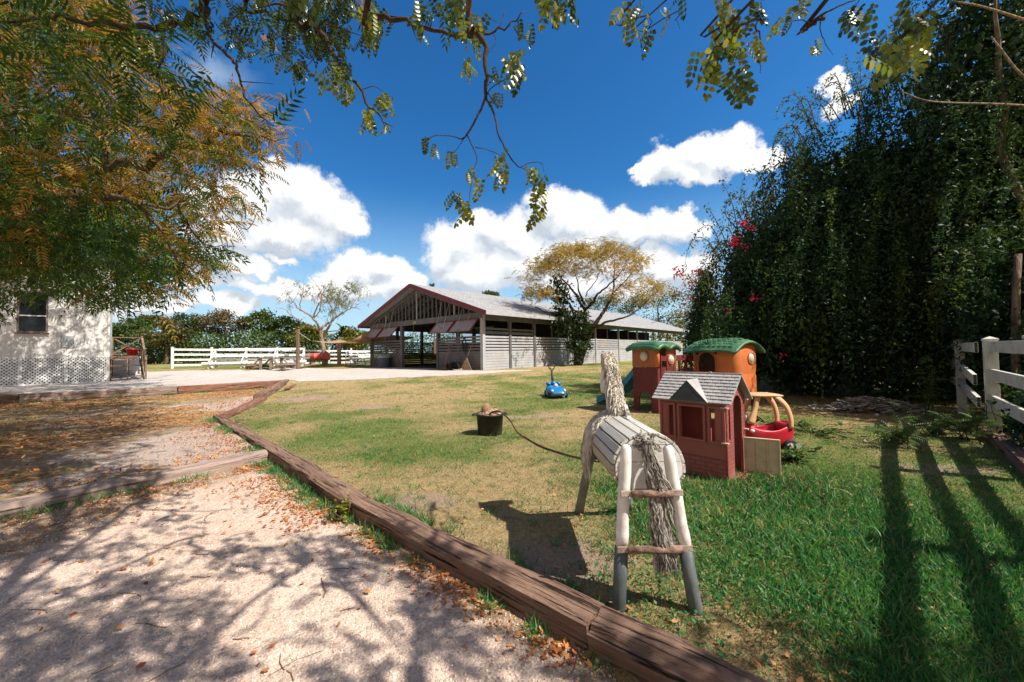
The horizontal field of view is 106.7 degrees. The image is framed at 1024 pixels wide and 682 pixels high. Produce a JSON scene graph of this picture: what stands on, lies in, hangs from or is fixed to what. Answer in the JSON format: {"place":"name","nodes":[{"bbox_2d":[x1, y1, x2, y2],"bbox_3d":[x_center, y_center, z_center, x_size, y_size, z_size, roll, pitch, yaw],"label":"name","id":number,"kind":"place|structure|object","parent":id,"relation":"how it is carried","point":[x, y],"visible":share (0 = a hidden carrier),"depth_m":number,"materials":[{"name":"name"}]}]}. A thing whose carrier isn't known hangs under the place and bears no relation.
{"place":"outdoors","nodes":[
{"label":"outdoors","id":0,"kind":"place"},
{"bbox_2d":[0,367,532,393],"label":"driveway","id":1,"kind":"structure","parent":0,"point":[177,378],"depth_m":19.66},
{"bbox_2d":[0,258,112,386],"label":"white building","id":2,"kind":"structure","parent":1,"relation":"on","point":[45,345],"depth_m":17.14,"materials":[{"name":"white paint"}]},
{"bbox_2d":[14,292,48,333],"bbox_3d":[-21.017,-1.242,16.703,0.942,1.870,0.110,1,-2,-45],"label":"window","id":3,"kind":"structure","parent":2,"relation":"in","point":[36,322],"depth_m":16.72,"materials":[{"name":"black glass"}]},
{"bbox_2d":[377,354,390,367],"bbox_3d":[-9.669,1.494,28.789,1.000,1.080,1.000,-2,-2,41],"label":"rubbish bin","id":4,"kind":"object","parent":1,"relation":"on","point":[383,360],"visible":0.98,"depth_m":28.41,"materials":[{"name":"grey plastic"}]},
{"bbox_2d":[460,343,472,369],"bbox_3d":[-2.662,0.898,22.967,1.131,1.731,0.497,-2,-2,41],"label":"leaf rake","id":5,"kind":"object","parent":1,"relation":"on","point":[465,364],"visible":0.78,"depth_m":22.84,"materials":[{"name":"brown wood"}]},
{"bbox_2d":[0,465,636,681],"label":"gravel path","id":6,"kind":"structure","parent":0,"point":[417,644],"depth_m":2.38,"materials":[{"name":"beige gravel"}]},
{"bbox_2d":[328,491,352,521],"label":"leafy weed","id":7,"kind":"object","parent":6,"relation":"on","point":[340,507],"visible":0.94,"depth_m":3.53,"materials":[{"name":"green plant"}]},
{"bbox_2d":[0,382,1023,681],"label":"fallen leaves","id":8,"kind":"object","parent":6,"relation":"on","point":[456,598],"depth_m":3.79,"materials":[{"name":"brown plant"}]},
{"bbox_2d":[328,323,353,360],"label":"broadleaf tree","id":9,"kind":"object","parent":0,"point":[342,327],"visible":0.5,"depth_m":46.57,"materials":[{"name":"green plant"}]},
{"bbox_2d":[0,0,1019,356],"label":"sky","id":10,"kind":"structure","parent":0,"point":[628,152],"materials":[{"name":"blue"}]},
{"bbox_2d":[0,355,1023,681],"bbox_3d":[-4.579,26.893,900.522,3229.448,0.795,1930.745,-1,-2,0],"label":"ground","id":11,"kind":"structure","parent":0,"point":[140,443],"depth_m":5.64,"materials":[{"name":"green plant"}]},
{"bbox_2d":[0,394,18,402],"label":"landscape timber","id":12,"kind":"object","parent":11,"relation":"on","point":[9,398],"visible":0.84,"depth_m":12.55,"materials":[{"name":"brown wood"}]},
{"bbox_2d":[19,386,177,401],"bbox_3d":[-14.570,1.891,13.630,4.036,0.313,0.268,0,-2,-27],"label":"landscape timber","id":13,"kind":"object","parent":11,"relation":"on","point":[74,395],"visible":0.88,"depth_m":13.45,"materials":[{"name":"brown wood"}]},
{"bbox_2d":[110,336,146,380],"bbox_3d":[-20.032,0.890,19.913,1.325,2.300,3.490,1,-2,-45],"label":"porch","id":14,"kind":"object","parent":11,"relation":"on","point":[124,365],"visible":0.97,"depth_m":20.42,"materials":[{"name":"brown wood"}]},
{"bbox_2d":[125,349,138,355],"bbox_3d":[-19.776,0.584,19.837,0.520,0.360,0.520,-1,-2,0],"label":"flower pot","id":15,"kind":"object","parent":14,"relation":"on","point":[132,352],"visible":0.99,"depth_m":19.69,"materials":[{"name":"red plastic"}]},
{"bbox_2d":[112,316,156,355],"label":"broadleaf tree","id":16,"kind":"object","parent":11,"relation":"on","point":[136,323],"visible":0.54,"depth_m":43.31,"materials":[{"name":"green plant"}]},
{"bbox_2d":[0,449,269,518],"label":"landscape timber","id":17,"kind":"object","parent":11,"relation":"on","point":[27,502],"visible":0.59,"depth_m":4.41,"materials":[{"name":"brown wood"}]},
{"bbox_2d":[126,314,165,357],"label":"broadleaf tree","id":18,"kind":"object","parent":11,"relation":"on","point":[147,316],"visible":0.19,"depth_m":49.06,"materials":[{"name":"green plant"}]},
{"bbox_2d":[132,317,195,363],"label":"broadleaf tree","id":19,"kind":"object","parent":11,"relation":"on","point":[164,340],"visible":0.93,"depth_m":41.56,"materials":[{"name":"green plant"}]},
{"bbox_2d":[164,312,205,361],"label":"broadleaf tree","id":20,"kind":"object","parent":11,"relation":"on","point":[190,321],"visible":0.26,"depth_m":45.61,"materials":[{"name":"green plant"}]},
{"bbox_2d":[190,308,257,346],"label":"broadleaf tree","id":21,"kind":"object","parent":11,"relation":"on","point":[222,317],"visible":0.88,"depth_m":45.93,"materials":[{"name":"green plant"}]},
{"bbox_2d":[0,0,451,342],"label":"autumn tree","id":22,"kind":"object","parent":11,"relation":"on","point":[45,231],"visible":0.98,"depth_m":5.31,"materials":[{"name":"green plant"}]},
{"bbox_2d":[178,380,280,393],"bbox_3d":[-11.525,1.883,15.806,3.515,0.322,0.270,0,-2,-45],"label":"landscape timber","id":23,"kind":"object","parent":11,"relation":"on","point":[220,387],"visible":0.87,"depth_m":15.50,"materials":[{"name":"brown wood"}]},
{"bbox_2d":[219,396,266,417],"bbox_3d":[-7.383,1.835,10.622,0.279,0.185,3.534,0,-1,-21],"label":"landscape timber","id":24,"kind":"object","parent":11,"relation":"on","point":[244,407],"visible":0.77,"depth_m":10.18,"materials":[{"name":"brown wood"}]},
{"bbox_2d":[201,348,310,368],"bbox_3d":[-16.844,1.117,25.476,6.043,1.304,1.692,0,-2,-23],"label":"bleacher","id":25,"kind":"object","parent":11,"relation":"on","point":[243,362],"visible":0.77,"depth_m":25.32,"materials":[{"name":"white metal"}]},
{"bbox_2d":[238,307,277,345],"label":"broadleaf tree","id":26,"kind":"object","parent":11,"relation":"on","point":[264,320],"visible":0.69,"depth_m":47.47,"materials":[{"name":"green plant"}]},
{"bbox_2d":[243,357,296,369],"bbox_3d":[-15.052,1.396,23.807,2.440,0.765,1.500,-1,-2,-4],"label":"picnic table","id":27,"kind":"object","parent":11,"relation":"on","point":[270,360],"visible":0.96,"depth_m":23.21,"materials":[{"name":"brown wood"}]},
{"bbox_2d":[253,379,288,398],"bbox_3d":[-9.206,1.848,14.784,0.288,0.286,5.586,0,-1,-22],"label":"landscape timber","id":28,"kind":"object","parent":11,"relation":"on","point":[273,389],"visible":0.75,"depth_m":13.77,"materials":[{"name":"brown wood"}]},
{"bbox_2d":[170,347,389,368],"bbox_3d":[-17.833,1.434,32.690,0.175,1.820,17.509,-2,-2,36],"label":"ranch fence","id":29,"kind":"object","parent":11,"relation":"on","point":[172,355],"visible":0.56,"depth_m":27.41,"materials":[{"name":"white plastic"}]},
{"bbox_2d":[266,314,307,356],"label":"broadleaf tree","id":30,"kind":"object","parent":11,"relation":"on","point":[281,322],"visible":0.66,"depth_m":44.27,"materials":[{"name":"green plant"}]},
{"bbox_2d":[113,328,463,363],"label":"hedgerow","id":31,"kind":"object","parent":11,"relation":"on","point":[157,356],"visible":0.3,"depth_m":43.23,"materials":[{"name":"green plant"}]},
{"bbox_2d":[213,415,370,516],"bbox_3d":[-4.235,1.742,6.381,7.804,0.249,0.245,-2,-2,44],"label":"landscape timber","id":32,"kind":"object","parent":11,"relation":"on","point":[327,485],"visible":0.64,"depth_m":4.68,"materials":[{"name":"brown wood"}]},
{"bbox_2d":[296,330,299,368],"bbox_3d":[-14.328,0.665,25.478,0.170,2.820,0.170,-1,-2,0],"label":"timber post","id":33,"kind":"object","parent":11,"relation":"on","point":[298,349],"visible":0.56,"depth_m":25.41,"materials":[{"name":"brown wood"}]},
{"bbox_2d":[280,323,328,360],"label":"broadleaf tree","id":34,"kind":"object","parent":11,"relation":"on","point":[305,329],"visible":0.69,"depth_m":43.48,"materials":[{"name":"green plant"}]},
{"bbox_2d":[306,353,330,365],"bbox_3d":[-15.165,1.436,29.864,1.600,1.021,0.646,-1,-2,-12],"label":"drum barbecue","id":35,"kind":"object","parent":11,"relation":"on","point":[320,356],"visible":0.94,"depth_m":29.70,"materials":[{"name":"metal"}]},
{"bbox_2d":[269,245,373,364],"bbox_3d":[-15.613,-2.845,30.850,8.887,10.051,4.980,-1,-2,0],"label":"bare tree","id":36,"kind":"object","parent":11,"relation":"on","point":[332,312],"visible":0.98,"depth_m":31.11,"materials":[{"name":"green plant"}]},
{"bbox_2d":[337,339,340,363],"bbox_3d":[-15.150,1.045,33.381,0.260,2.400,0.260,-1,-2,0],"label":"timber post","id":37,"kind":"object","parent":11,"relation":"on","point":[338,353],"visible":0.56,"depth_m":33.26,"materials":[{"name":"brown wood"}]},
{"bbox_2d":[338,326,369,360],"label":"broadleaf tree","id":38,"kind":"object","parent":11,"relation":"on","point":[348,335],"visible":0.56,"depth_m":45.21,"materials":[{"name":"green plant"}]},
{"bbox_2d":[345,351,369,365],"bbox_3d":[-13.692,1.562,34.579,1.692,1.304,2.943,-2,-2,34],"label":"bleacher","id":39,"kind":"object","parent":11,"relation":"on","point":[352,358],"visible":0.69,"depth_m":34.31,"materials":[{"name":"white metal"}]},
{"bbox_2d":[449,361,459,369],"bbox_3d":[-3.424,1.512,23.061,0.640,0.640,0.445,7,11,16],"label":"muck tub","id":40,"kind":"object","parent":11,"relation":"on","point":[454,365],"visible":0.9,"depth_m":23.10,"materials":[{"name":"black plastic"}]},
{"bbox_2d":[0,0,939,231],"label":"shade tree","id":41,"kind":"object","parent":11,"relation":"on","point":[298,20],"visible":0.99,"depth_m":2.12,"materials":[{"name":"green plant"}]},
{"bbox_2d":[351,498,604,650],"bbox_3d":[-0.495,1.603,2.836,2.509,0.278,0.226,-2,-2,41],"label":"landscape timber","id":42,"kind":"object","parent":11,"relation":"on","point":[568,613],"visible":0.74,"depth_m":2.43,"materials":[{"name":"brown wood"}]},
{"bbox_2d":[472,412,507,435],"bbox_3d":[-0.392,1.466,6.761,0.514,0.366,0.517,-2,-2,41],"label":"black tub","id":43,"kind":"object","parent":11,"relation":"on","point":[487,425],"visible":0.81,"depth_m":6.57,"materials":[{"name":"plastic"}]},
{"bbox_2d":[477,408,502,414],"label":"twine coils","id":44,"kind":"object","parent":43,"relation":"in","point":[488,412],"visible":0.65,"depth_m":6.65,"materials":[{"name":"beige fabric"}]},
{"bbox_2d":[482,403,490,411],"bbox_3d":[-0.450,1.194,6.739,0.170,0.169,0.084,6,-32,-18],"label":"log round","id":45,"kind":"object","parent":44,"relation":"on","point":[486,407],"visible":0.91,"depth_m":6.70,"materials":[{"name":"brown wood"}]},
{"bbox_2d":[482,290,499,295],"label":"broadleaf tree","id":46,"kind":"object","parent":11,"relation":"on","point":[488,292],"visible":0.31,"depth_m":63.29,"materials":[{"name":"green plant"}]},
{"bbox_2d":[0,367,1023,681],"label":"dry grass","id":47,"kind":"structure","parent":11,"relation":"on","point":[768,631],"depth_m":3.25,"materials":[{"name":"plant"}]},
{"bbox_2d":[357,283,688,369],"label":"barn","id":48,"kind":"structure","parent":11,"relation":"on","point":[513,333],"depth_m":28.58,"materials":[{"name":"grey wood"}]},
{"bbox_2d":[301,331,414,343],"bbox_3d":[-13.453,-0.283,31.124,5.105,1.116,10.740,-2,-2,28],"label":"shade sail","id":49,"kind":"object","parent":48,"relation":"attached to","point":[361,339],"visible":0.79,"depth_m":30.95,"materials":[{"name":"beige fabric"}]},
{"bbox_2d":[390,367,434,369],"bbox_3d":[-7.096,1.919,26.317,5.300,0.050,1.300,-2,-2,41],"label":"door slab","id":50,"kind":"structure","parent":48,"relation":"in","point":[398,367],"depth_m":25.92,"materials":[{"name":"concrete"}]},
{"bbox_2d":[462,337,466,354],"bbox_3d":[-2.929,0.361,23.491,0.443,1.174,0.094,-2,-2,41],"label":"halter coil","id":51,"kind":"object","parent":48,"relation":"hanging from","point":[465,346],"visible":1,"depth_m":23.48,"materials":[{"name":"fabric"}]},
{"bbox_2d":[47,385,1023,680],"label":"clover","id":52,"kind":"object","parent":11,"relation":"on","point":[721,641],"visible":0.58,"depth_m":2.34,"materials":[{"name":"green plant"}]},
{"bbox_2d":[488,410,597,461],"bbox_3d":[0.453,1.386,5.867,0.367,0.453,2.265,1,-2,-41],"label":"garden hose","id":53,"kind":"object","parent":11,"relation":"on","point":[533,441],"visible":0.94,"depth_m":6.06,"materials":[{"name":"black rubber"}]},
{"bbox_2d":[544,365,567,397],"bbox_3d":[1.354,1.257,11.973,0.590,0.999,1.023,-1,-2,-6],"label":"push car","id":54,"kind":"object","parent":11,"relation":"on","point":[554,388],"visible":1,"depth_m":11.72,"materials":[{"name":"blue plastic"}]},
{"bbox_2d":[505,235,675,365],"bbox_3d":[5.826,-3.203,27.244,12.823,10.335,10.110,-1,-2,0],"label":"umbrella tree","id":55,"kind":"object","parent":11,"relation":"on","point":[582,335],"visible":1,"depth_m":26.87,"materials":[{"name":"yellow plant"}]},
{"bbox_2d":[576,293,635,315],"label":"broadleaf tree","id":56,"kind":"object","parent":11,"relation":"on","point":[613,304],"visible":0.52,"depth_m":65.38,"materials":[{"name":"green plant"}]},
{"bbox_2d":[575,351,702,615],"bbox_3d":[0.805,0.808,2.780,0.524,1.468,1.377,-1,-2,0],"label":"wooden horse","id":57,"kind":"object","parent":11,"relation":"on","point":[637,459],"visible":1,"depth_m":2.17},
{"bbox_2d":[618,282,690,338],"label":"broadleaf tree","id":58,"kind":"object","parent":11,"relation":"on","point":[660,303],"visible":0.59,"depth_m":61.76,"materials":[{"name":"green plant"}]},
{"bbox_2d":[586,605,770,681],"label":"landscape timber","id":59,"kind":"object","parent":11,"relation":"on","point":[640,651],"visible":0.89,"depth_m":1.78,"materials":[{"name":"brown wood"}]},
{"bbox_2d":[596,338,765,413],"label":"toy playhouses","id":60,"kind":"structure","parent":11,"relation":"on","point":[653,362],"depth_m":8.74,"materials":[{"name":"orange plastic"}]},
{"bbox_2d":[653,265,720,337],"bbox_3d":[7.817,-0.768,15.987,3.763,4.777,2.478,0,-2,-38],"label":"bougainvillea","id":61,"kind":"object","parent":11,"relation":"on","point":[681,294],"visible":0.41,"depth_m":15.75,"materials":[{"name":"green plant"}]},
{"bbox_2d":[665,302,712,337],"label":"broadleaf tree","id":62,"kind":"object","parent":11,"relation":"on","point":[678,322],"visible":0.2,"depth_m":53.10,"materials":[{"name":"green plant"}]},
{"bbox_2d":[633,331,770,350],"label":"hedgerow","id":63,"kind":"object","parent":11,"relation":"on","point":[663,336],"visible":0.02,"depth_m":60.59,"materials":[{"name":"plant"}]},
{"bbox_2d":[652,371,780,481],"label":"toy cottage","id":64,"kind":"structure","parent":11,"relation":"on","point":[720,444],"depth_m":4.37,"materials":[{"name":"plastic"}]},
{"bbox_2d":[660,401,676,437],"bbox_3d":[1.888,0.947,4.609,0.028,0.415,0.195,1,-2,-41],"label":"window frame","id":65,"kind":"structure","parent":64,"relation":"in","point":[664,406],"depth_m":4.62,"materials":[{"name":"plastic"}]},
{"bbox_2d":[677,403,706,442],"bbox_3d":[2.070,0.938,4.400,0.026,0.415,0.320,1,-2,-41],"label":"window frame","id":66,"kind":"structure","parent":64,"relation":"in","point":[703,407],"depth_m":4.38,"materials":[{"name":"plastic"}]},
{"bbox_2d":[707,406,725,445],"bbox_3d":[2.251,0.929,4.195,0.028,0.415,0.185,1,-2,-41],"label":"window frame","id":67,"kind":"structure","parent":64,"relation":"in","point":[720,421],"depth_m":4.18,"materials":[{"name":"plastic"}]},
{"bbox_2d":[744,437,780,475],"bbox_3d":[2.843,1.304,4.328,0.345,0.395,0.028,-2,-2,31],"label":"half door","id":68,"kind":"structure","parent":64,"relation":"in","point":[762,454],"depth_m":4.33,"materials":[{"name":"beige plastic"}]},
{"bbox_2d":[744,392,796,449],"bbox_3d":[3.679,1.161,5.628,0.836,0.795,0.448,-1,-2,4],"label":"toy car","id":69,"kind":"object","parent":11,"relation":"on","point":[782,431],"visible":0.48,"depth_m":5.46,"materials":[{"name":"plastic"}]},
{"bbox_2d":[677,329,917,383],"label":"undergrowth","id":70,"kind":"object","parent":11,"relation":"on","point":[724,336],"visible":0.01,"depth_m":19.75,"materials":[{"name":"green plant"}]},
{"bbox_2d":[781,443,829,463],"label":"leafy weed","id":71,"kind":"object","parent":11,"relation":"on","point":[792,452],"visible":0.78,"depth_m":4.77,"materials":[{"name":"green plant"}]},
{"bbox_2d":[756,419,878,441],"bbox_3d":[4.962,1.462,6.391,1.605,0.235,1.810,1,-2,-44],"label":"leafy weed","id":72,"kind":"object","parent":11,"relation":"on","point":[803,425],"visible":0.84,"depth_m":6.29,"materials":[{"name":"green plant"}]},
{"bbox_2d":[679,166,979,406],"bbox_3d":[8.425,-1.700,11.641,8.341,7.119,5.890,-1,-2,0],"label":"bougainvillea tree","id":73,"kind":"object","parent":11,"relation":"on","point":[744,305],"visible":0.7,"depth_m":10.26,"materials":[{"name":"green plant"}]},
{"bbox_2d":[719,52,1022,404],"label":"vine tree","id":74,"kind":"object","parent":11,"relation":"on","point":[823,180],"visible":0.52,"depth_m":10.05,"materials":[{"name":"green plant"}]},
{"bbox_2d":[795,396,953,417],"bbox_3d":[8.080,1.402,8.556,3.103,0.348,1.698,-1,-2,0],"label":"debris heap","id":75,"kind":"object","parent":11,"relation":"on","point":[859,404],"visible":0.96,"depth_m":8.39,"materials":[{"name":"plant"}]},
{"bbox_2d":[851,413,935,452],"bbox_3d":[5.514,1.280,5.577,0.793,0.562,0.982,-2,-2,28],"label":"fern weed","id":76,"kind":"object","parent":11,"relation":"on","point":[900,438],"visible":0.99,"depth_m":5.37,"materials":[{"name":"green plant"}]},
{"bbox_2d":[785,276,1010,405],"bbox_3d":[12.149,-0.137,10.427,8.610,3.730,4.910,-1,-2,0],"label":"thicket shrub","id":77,"kind":"object","parent":11,"relation":"on","point":[901,389],"visible":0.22,"depth_m":9.80,"materials":[{"name":"green plant"}]},
{"bbox_2d":[903,355,954,419],"bbox_3d":[8.117,0.922,7.469,0.722,1.279,0.785,-2,-2,42],"label":"fern weed","id":78,"kind":"object","parent":11,"relation":"on","point":[928,394],"visible":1,"depth_m":7.42,"materials":[{"name":"green plant"}]},
{"bbox_2d":[837,0,1023,332],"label":"vine tree","id":79,"kind":"object","parent":11,"relation":"on","point":[984,100],"visible":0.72,"depth_m":9.00,"materials":[{"name":"green plant"}]},
{"bbox_2d":[855,532,1021,578],"bbox_3d":[2.923,1.457,2.546,0.090,0.024,0.999,0,-2,-40],"label":"water pipe","id":80,"kind":"object","parent":11,"relation":"on","point":[933,554],"visible":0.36,"depth_m":2.61,"materials":[{"name":"black rubber"}]},
{"bbox_2d":[886,402,1010,434],"bbox_3d":[6.981,1.293,6.146,1.434,0.495,0.831,-2,-2,27],"label":"fern weed","id":81,"kind":"object","parent":11,"relation":"on","point":[913,420],"visible":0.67,"depth_m":6.24,"materials":[{"name":"green plant"}]},
{"bbox_2d":[911,401,1007,440],"bbox_3d":[6.788,1.226,5.812,0.709,0.662,1.019,0,-2,-22],"label":"fern weed","id":82,"kind":"object","parent":11,"relation":"on","point":[967,428],"visible":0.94,"depth_m":5.71,"materials":[{"name":"green plant"}]},
{"bbox_2d":[912,205,1023,405],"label":"thicket shrub","id":83,"kind":"object","parent":11,"relation":"on","point":[990,312],"visible":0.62,"depth_m":7.38,"materials":[{"name":"green plant"}]},
{"bbox_2d":[941,335,1023,474],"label":"rail fence","id":84,"kind":"object","parent":11,"relation":"on","point":[992,349],"visible":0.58,"depth_m":5.66,"materials":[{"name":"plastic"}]},
{"bbox_2d":[962,391,1008,432],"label":"fern weed","id":85,"kind":"object","parent":11,"relation":"on","point":[989,423],"visible":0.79,"depth_m":5.67,"materials":[{"name":"green plant"}]},
{"bbox_2d":[972,382,1020,430],"bbox_3d":[8.438,1.077,6.380,0.778,0.892,0.703,-1,-2,-9],"label":"fern weed","id":86,"kind":"object","parent":11,"relation":"on","point":[1001,393],"visible":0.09,"depth_m":6.39,"materials":[{"name":"green plant"}]},
{"bbox_2d":[982,369,1023,446],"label":"thicket shrub","id":87,"kind":"object","parent":11,"relation":"on","point":[1017,426],"visible":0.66,"depth_m":4.98,"materials":[{"name":"green plant"}]},
{"bbox_2d":[983,372,1023,426],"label":"thicket shrub","id":88,"kind":"object","parent":11,"relation":"on","point":[1008,398],"visible":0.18,"depth_m":6.28,"materials":[{"name":"green plant"}]},
{"bbox_2d":[1010,253,1021,374],"bbox_3d":[8.653,0.050,6.522,0.326,3.108,0.119,0,-2,-14],"label":"leaning pole","id":89,"kind":"object","parent":11,"relation":"on","point":[1016,286],"visible":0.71,"depth_m":6.52,"materials":[{"name":"brown wood"}]},
{"bbox_2d":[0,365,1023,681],"bbox_3d":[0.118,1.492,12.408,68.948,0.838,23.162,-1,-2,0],"label":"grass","id":90,"kind":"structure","parent":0,"point":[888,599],"depth_m":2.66,"materials":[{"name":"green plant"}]}
]}

